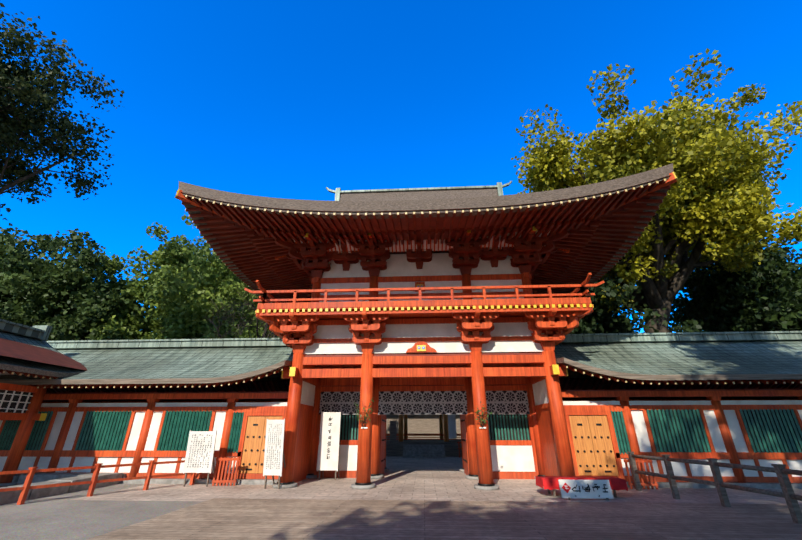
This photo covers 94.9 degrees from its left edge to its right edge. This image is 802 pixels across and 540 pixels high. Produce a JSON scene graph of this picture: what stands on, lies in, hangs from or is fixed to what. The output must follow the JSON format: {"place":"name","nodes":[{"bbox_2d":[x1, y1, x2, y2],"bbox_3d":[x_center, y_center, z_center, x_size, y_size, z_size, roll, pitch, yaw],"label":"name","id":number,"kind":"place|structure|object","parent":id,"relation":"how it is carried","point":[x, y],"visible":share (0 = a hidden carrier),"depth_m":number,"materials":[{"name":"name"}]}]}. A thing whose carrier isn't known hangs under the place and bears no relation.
{"place":"outdoors","nodes":[
{"label":"outdoors","id":0,"kind":"place"},
{"bbox_2d":[0,484,203,539],"bbox_3d":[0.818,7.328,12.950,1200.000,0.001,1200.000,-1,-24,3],"label":"pavement","id":1,"kind":"structure","parent":0,"point":[60,517],"depth_m":7.40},
{"bbox_2d":[0,3,123,220],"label":"tree","id":2,"kind":"object","parent":1,"relation":"on","point":[29,92],"visible":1,"depth_m":16.11,"materials":[{"name":"green plant"}]},
{"bbox_2d":[0,473,125,504],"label":"stone bank","id":3,"kind":"structure","parent":1,"relation":"on","point":[6,497],"depth_m":10.28,"materials":[{"name":"grey stone"}]},
{"bbox_2d":[0,319,86,486],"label":"pavilion","id":4,"kind":"structure","parent":3,"relation":"on","point":[26,351],"depth_m":11.88,"materials":[{"name":"wood"}]},
{"bbox_2d":[0,223,168,340],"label":"evergreen tree","id":5,"kind":"object","parent":1,"relation":"on","point":[37,289],"visible":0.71,"depth_m":25.41,"materials":[{"name":"green plant"}]},
{"bbox_2d":[0,460,195,504],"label":"vermilion fence","id":6,"kind":"object","parent":1,"relation":"on","point":[27,486],"visible":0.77,"depth_m":9.46,"materials":[{"name":"wood"}]},
{"bbox_2d":[0,338,292,484],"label":"corridor","id":7,"kind":"object","parent":1,"relation":"on","point":[130,401],"visible":0.81,"depth_m":12.56,"materials":[{"name":"wood"}]},
{"bbox_2d":[47,211,259,340],"bbox_3d":[-16.483,4.771,28.877,17.866,17.515,15.344,-1,-24,3],"label":"evergreen tree","id":8,"kind":"object","parent":1,"relation":"on","point":[184,281],"visible":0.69,"depth_m":26.64,"materials":[{"name":"green plant"}]},
{"bbox_2d":[193,286,279,338],"bbox_3d":[-8.419,4.882,21.819,7.439,11.630,7.055,-1,-24,3],"label":"tree","id":9,"kind":"object","parent":1,"relation":"on","point":[257,329],"visible":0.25,"depth_m":21.21,"materials":[{"name":"green plant"}]},
{"bbox_2d":[201,285,277,338],"bbox_3d":[-8.324,5.987,27.836,13.081,14.420,11.560,17,-29,-34],"label":"evergreen tree","id":10,"kind":"object","parent":1,"relation":"on","point":[246,334],"visible":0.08,"depth_m":24.19,"materials":[{"name":"green plant"}]},
{"bbox_2d":[386,414,461,457],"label":"building","id":11,"kind":"structure","parent":1,"relation":"on","point":[423,435],"depth_m":24.39,"materials":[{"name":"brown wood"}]},
{"bbox_2d":[71,456,801,503],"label":"ground","id":12,"kind":"structure","parent":1,"relation":"on","point":[441,479],"depth_m":10.15,"materials":[{"name":"grey stone"}]},
{"bbox_2d":[183,430,216,486],"bbox_3d":[-6.144,5.862,11.507,0.838,1.559,0.828,-1,-24,3],"label":"notice sign","id":13,"kind":"object","parent":12,"relation":"on","point":[199,457],"visible":0.98,"depth_m":11.28,"materials":[{"name":"paint"}]},
{"bbox_2d":[212,457,239,485],"bbox_3d":[-5.399,6.212,11.360,0.700,0.780,0.070,2,-24,-4],"label":"picket screen","id":14,"kind":"object","parent":12,"relation":"on","point":[227,481],"visible":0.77,"depth_m":11.34,"materials":[{"name":"wood"}]},
{"bbox_2d":[263,419,285,488],"bbox_3d":[-3.691,5.500,11.078,0.569,1.879,0.874,-4,-24,8],"label":"sign","id":15,"kind":"object","parent":12,"relation":"on","point":[274,458],"visible":0.98,"depth_m":10.84,"materials":[{"name":"paint"}]},
{"bbox_2d":[317,411,340,479],"bbox_3d":[-2.486,6.203,13.076,0.709,2.181,0.731,-1,-24,3],"label":"signboard","id":16,"kind":"object","parent":12,"relation":"on","point":[328,451],"visible":0.98,"depth_m":12.84,"materials":[{"name":"paint"}]},
{"bbox_2d":[244,217,604,489],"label":"temple gate","id":17,"kind":"structure","parent":12,"relation":"on","point":[474,320],"depth_m":12.52,"materials":[{"name":"wood"}]},
{"bbox_2d":[319,391,529,414],"bbox_3d":[0.810,4.980,13.818,7.800,0.820,0.055,-1,-24,3],"label":"lattice panel","id":18,"kind":"object","parent":17,"relation":"attached to","point":[442,402],"visible":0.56,"depth_m":13.81,"materials":[{"name":"black wood"}]},
{"bbox_2d":[175,163,678,302],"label":"roof","id":19,"kind":"structure","parent":17,"relation":"attached to","point":[611,219],"depth_m":12.16,"materials":[{"name":"brown wood"}]},
{"bbox_2d":[535,476,627,500],"bbox_3d":[4.652,5.563,9.426,2.090,0.428,1.055,-1,-24,3],"label":"banner sign","id":20,"kind":"object","parent":12,"relation":"on","point":[586,487],"visible":0.96,"depth_m":9.11,"materials":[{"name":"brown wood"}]},
{"bbox_2d":[623,459,658,489],"bbox_3d":[6.981,5.933,10.719,0.750,0.780,0.070,-5,-24,10],"label":"picket screen","id":21,"kind":"object","parent":12,"relation":"on","point":[651,483],"visible":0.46,"depth_m":10.69,"materials":[{"name":"wood"}]},
{"bbox_2d":[87,498,801,539],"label":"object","id":22,"kind":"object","parent":1,"relation":"on","point":[265,519],"visible":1,"depth_m":6.53,"materials":[{"name":"grey stone"}]},
{"bbox_2d":[627,452,801,523],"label":"wood fence","id":23,"kind":"object","parent":22,"relation":"on","point":[787,493],"visible":0.9,"depth_m":7.85,"materials":[{"name":"wood"}]},
{"bbox_2d":[569,272,698,333],"bbox_3d":[11.165,5.235,26.062,15.068,14.382,15.838,-1,-24,3],"label":"dark tree","id":24,"kind":"object","parent":1,"relation":"on","point":[600,318],"visible":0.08,"depth_m":22.42,"materials":[{"name":"green plant"}]},
{"bbox_2d":[511,48,801,332],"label":"camphor tree","id":25,"kind":"object","parent":1,"relation":"on","point":[713,198],"visible":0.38,"depth_m":21.27,"materials":[{"name":"green plant"}]},
{"bbox_2d":[554,331,801,488],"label":"corridor","id":26,"kind":"object","parent":1,"relation":"on","point":[730,397],"visible":0.83,"depth_m":11.69,"materials":[{"name":"wood"}]},
{"bbox_2d":[637,238,801,331],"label":"dark tree","id":27,"kind":"object","parent":1,"relation":"on","point":[765,294],"visible":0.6,"depth_m":24.35,"materials":[{"name":"green plant"}]},
{"bbox_2d":[0,0,801,332],"label":"sky","id":28,"kind":"structure","parent":0,"point":[286,99],"materials":[{"name":"blue"}]}
]}

